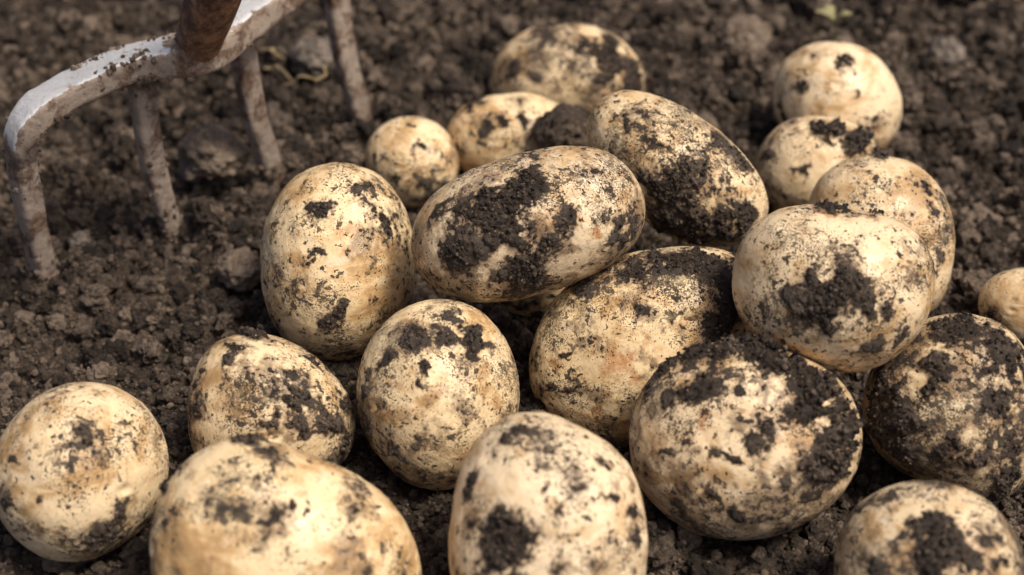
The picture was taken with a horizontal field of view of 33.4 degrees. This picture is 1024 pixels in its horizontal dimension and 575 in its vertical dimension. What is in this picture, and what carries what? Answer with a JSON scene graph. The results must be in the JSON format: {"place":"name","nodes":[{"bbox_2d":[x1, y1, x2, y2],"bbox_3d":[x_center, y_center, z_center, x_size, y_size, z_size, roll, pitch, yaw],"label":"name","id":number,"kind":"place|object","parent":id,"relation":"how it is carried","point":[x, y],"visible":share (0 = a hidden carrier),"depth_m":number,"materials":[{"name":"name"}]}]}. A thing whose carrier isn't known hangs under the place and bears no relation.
{"place":"outdoors","nodes":[
{"label":"outdoors","id":0,"kind":"place"},
{"bbox_2d":[0,0,1023,574],"bbox_3d":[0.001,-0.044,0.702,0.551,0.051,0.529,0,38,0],"label":"soil crumbs","id":1,"kind":"object","parent":0,"point":[944,166],"visible":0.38,"depth_m":0.72,"materials":[{"name":"brown soil"}]},
{"bbox_2d":[66,231,91,248],"bbox_3d":[-0.169,-0.018,0.666,0.010,0.008,0.009,0,38,0],"label":"stone","id":2,"kind":"object","parent":1,"relation":"on","point":[78,239],"visible":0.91,"depth_m":0.66,"materials":[{"name":"stone"}]},
{"bbox_2d":[0,382,168,563],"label":"potato","id":3,"kind":"object","parent":1,"relation":"on","point":[84,468],"visible":0.98,"depth_m":0.52,"materials":[{"name":"food"}]},
{"bbox_2d":[126,336,148,358],"bbox_3d":[-0.135,0.022,0.623,0.012,0.009,0.011,0,38,0],"label":"soil clod","id":4,"kind":"object","parent":1,"relation":"on","point":[133,346],"visible":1,"depth_m":0.62,"materials":[{"name":"brown soil"}]},
{"bbox_2d":[2,0,372,283],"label":"garden fork","id":5,"kind":"object","parent":1,"relation":"on","point":[208,36],"visible":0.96,"depth_m":0.62,"materials":[{"name":"metal"}]},
{"bbox_2d":[177,124,249,182],"bbox_3d":[-0.122,-0.055,0.698,0.030,0.025,0.027,0,38,0],"label":"soil clod","id":6,"kind":"object","parent":1,"relation":"on","point":[214,152],"visible":1,"depth_m":0.69,"materials":[{"name":"brown soil"}]},
{"bbox_2d":[217,246,260,292],"bbox_3d":[-0.102,-0.006,0.645,0.019,0.017,0.019,0,38,0],"label":"soil clod","id":7,"kind":"object","parent":1,"relation":"on","point":[239,269],"visible":0.91,"depth_m":0.64,"materials":[{"name":"brown soil"}]},
{"bbox_2d":[187,324,355,464],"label":"potato","id":8,"kind":"object","parent":1,"relation":"on","point":[268,387],"visible":0.85,"depth_m":0.55,"materials":[{"name":"food"}]},
{"bbox_2d":[261,48,285,59],"bbox_3d":[-0.107,-0.106,0.767,0.013,0.004,0.010,0,38,0],"label":"straw","id":9,"kind":"object","parent":1,"relation":"on","point":[271,49],"visible":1,"depth_m":0.76,"materials":[{"name":"brown plant"}]},
{"bbox_2d":[264,64,292,80],"bbox_3d":[-0.103,-0.095,0.753,0.014,0.004,0.012,0,38,0],"label":"straw","id":10,"kind":"object","parent":1,"relation":"on","point":[284,72],"visible":1,"depth_m":0.75,"materials":[{"name":"brown plant"}]},
{"bbox_2d":[149,433,420,574],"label":"potato","id":11,"kind":"object","parent":1,"relation":"on","point":[250,504],"visible":1,"depth_m":0.49,"materials":[{"name":"food"}]},
{"bbox_2d":[282,75,318,85],"bbox_3d":[-0.093,-0.091,0.748,0.016,0.004,0.005,0,38,0],"label":"straw","id":12,"kind":"object","parent":1,"relation":"on","point":[295,80],"visible":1,"depth_m":0.75,"materials":[{"name":"brown plant"}]},
{"bbox_2d":[287,35,334,78],"bbox_3d":[-0.089,-0.103,0.769,0.023,0.019,0.022,26,45,29],"label":"soil clod","id":13,"kind":"object","parent":1,"relation":"on","point":[309,56],"visible":0.87,"depth_m":0.76,"materials":[{"name":"soil"}]},
{"bbox_2d":[314,62,333,81],"bbox_3d":[-0.083,-0.097,0.755,0.009,0.003,0.017,0,38,0],"label":"straw","id":14,"kind":"object","parent":1,"relation":"on","point":[324,75],"visible":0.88,"depth_m":0.75,"materials":[{"name":"brown plant"}]},
{"bbox_2d":[260,162,414,360],"bbox_3d":[-0.063,-0.008,0.612,0.055,0.069,0.067,0,38,0],"label":"potato","id":15,"kind":"object","parent":1,"relation":"on","point":[337,270],"visible":0.96,"depth_m":0.59,"materials":[{"name":"food"}]},
{"bbox_2d":[365,116,458,207],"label":"potato","id":16,"kind":"object","parent":1,"relation":"on","point":[413,161],"visible":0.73,"depth_m":0.68,"materials":[{"name":"food"}]},
{"bbox_2d":[357,299,519,490],"bbox_3d":[-0.024,0.035,0.562,0.054,0.061,0.059,0,38,0],"label":"potato","id":17,"kind":"object","parent":1,"relation":"on","point":[438,392],"visible":0.94,"depth_m":0.54,"materials":[{"name":"food"}]},
{"bbox_2d":[447,92,558,171],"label":"potato","id":18,"kind":"object","parent":1,"relation":"on","point":[482,130],"visible":0.66,"depth_m":0.69,"materials":[{"name":"food"}]},
{"bbox_2d":[494,287,564,316],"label":"potato","id":19,"kind":"object","parent":1,"relation":"on","point":[530,306],"visible":0.23,"depth_m":0.62,"materials":[{"name":"food"}]},
{"bbox_2d":[448,412,647,574],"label":"potato","id":20,"kind":"object","parent":1,"relation":"on","point":[540,493],"visible":1,"depth_m":0.49,"materials":[{"name":"food"}]},
{"bbox_2d":[532,103,589,148],"bbox_3d":[0.021,-0.062,0.681,0.026,0.023,0.023,0,38,0],"label":"soil clod","id":21,"kind":"object","parent":1,"relation":"on","point":[562,124],"visible":0.79,"depth_m":0.67,"materials":[{"name":"brown soil"}]},
{"bbox_2d":[488,20,644,112],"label":"potato","id":22,"kind":"object","parent":1,"relation":"on","point":[587,66],"visible":0.76,"depth_m":0.73,"materials":[{"name":"food"}]},
{"bbox_2d":[529,245,748,451],"bbox_3d":[0.045,0.020,0.585,0.078,0.064,0.056,0,38,0],"label":"potato","id":23,"kind":"object","parent":1,"relation":"on","point":[608,340],"visible":0.66,"depth_m":0.57,"materials":[{"name":"food"}]},
{"bbox_2d":[411,146,644,302],"bbox_3d":[0.005,-0.021,0.575,0.079,0.052,0.054,0,38,0],"label":"potato","id":24,"kind":"object","parent":23,"relation":"on","point":[518,226],"visible":1,"depth_m":0.56,"materials":[{"name":"food"}]},
{"bbox_2d":[732,198,935,372],"bbox_3d":[0.103,0.001,0.551,0.064,0.054,0.056,0,38,0],"label":"potato","id":25,"kind":"object","parent":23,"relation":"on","point":[834,286],"visible":0.99,"depth_m":0.53,"materials":[{"name":"food"}]},
{"bbox_2d":[587,90,768,246],"bbox_3d":[0.061,-0.044,0.627,0.070,0.052,0.047,32,48,34],"label":"potato","id":26,"kind":"object","parent":1,"relation":"on","point":[699,180],"visible":0.92,"depth_m":0.61,"materials":[{"name":"food"}]},
{"bbox_2d":[714,13,771,52],"bbox_3d":[0.106,-0.113,0.780,0.027,0.025,0.026,0,38,0],"label":"soil clod","id":27,"kind":"object","parent":1,"relation":"on","point":[740,31],"visible":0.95,"depth_m":0.77,"materials":[{"name":"brown soil"}]},
{"bbox_2d":[629,331,865,540],"bbox_3d":[0.074,0.047,0.542,0.074,0.066,0.061,0,38,0],"label":"potato","id":28,"kind":"object","parent":1,"relation":"on","point":[745,437],"visible":1,"depth_m":0.52,"materials":[{"name":"food"}]},
{"bbox_2d":[755,116,883,211],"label":"potato","id":29,"kind":"object","parent":1,"relation":"on","point":[797,159],"visible":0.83,"depth_m":0.67,"materials":[{"name":"food"}]},
{"bbox_2d":[815,4,851,41],"bbox_3d":[0.145,-0.117,0.776,0.016,0.021,0.010,21,43,25],"label":"seedling","id":30,"kind":"object","parent":1,"relation":"on","point":[828,10],"visible":0.94,"depth_m":0.77,"materials":[{"name":"yellow plant"}]},
{"bbox_2d":[773,41,901,148],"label":"potato","id":31,"kind":"object","parent":1,"relation":"on","point":[856,85],"visible":0.69,"depth_m":0.69,"materials":[{"name":"food"}]},
{"bbox_2d":[809,147,954,312],"bbox_3d":[0.137,-0.018,0.633,0.054,0.059,0.057,0,38,0],"label":"potato","id":32,"kind":"object","parent":1,"relation":"on","point":[909,194],"visible":0.5,"depth_m":0.62,"materials":[{"name":"food"}]},
{"bbox_2d":[834,480,1023,574],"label":"potato","id":33,"kind":"object","parent":1,"relation":"on","point":[925,527],"visible":1,"depth_m":0.49,"materials":[{"name":"food"}]},
{"bbox_2d":[862,312,1023,502],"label":"potato","id":34,"kind":"object","parent":1,"relation":"on","point":[943,397],"visible":0.95,"depth_m":0.54,"materials":[{"name":"food"}]},
{"bbox_2d":[926,37,965,66],"bbox_3d":[0.197,-0.106,0.776,0.018,0.015,0.017,0,38,0],"label":"soil clod","id":35,"kind":"object","parent":1,"relation":"on","point":[945,51],"visible":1,"depth_m":0.77,"materials":[{"name":"soil"}]},
{"bbox_2d":[978,267,1023,345],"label":"potato","id":36,"kind":"object","parent":1,"relation":"on","point":[1001,298],"visible":0.77,"depth_m":0.61,"materials":[{"name":"food"}]}
]}

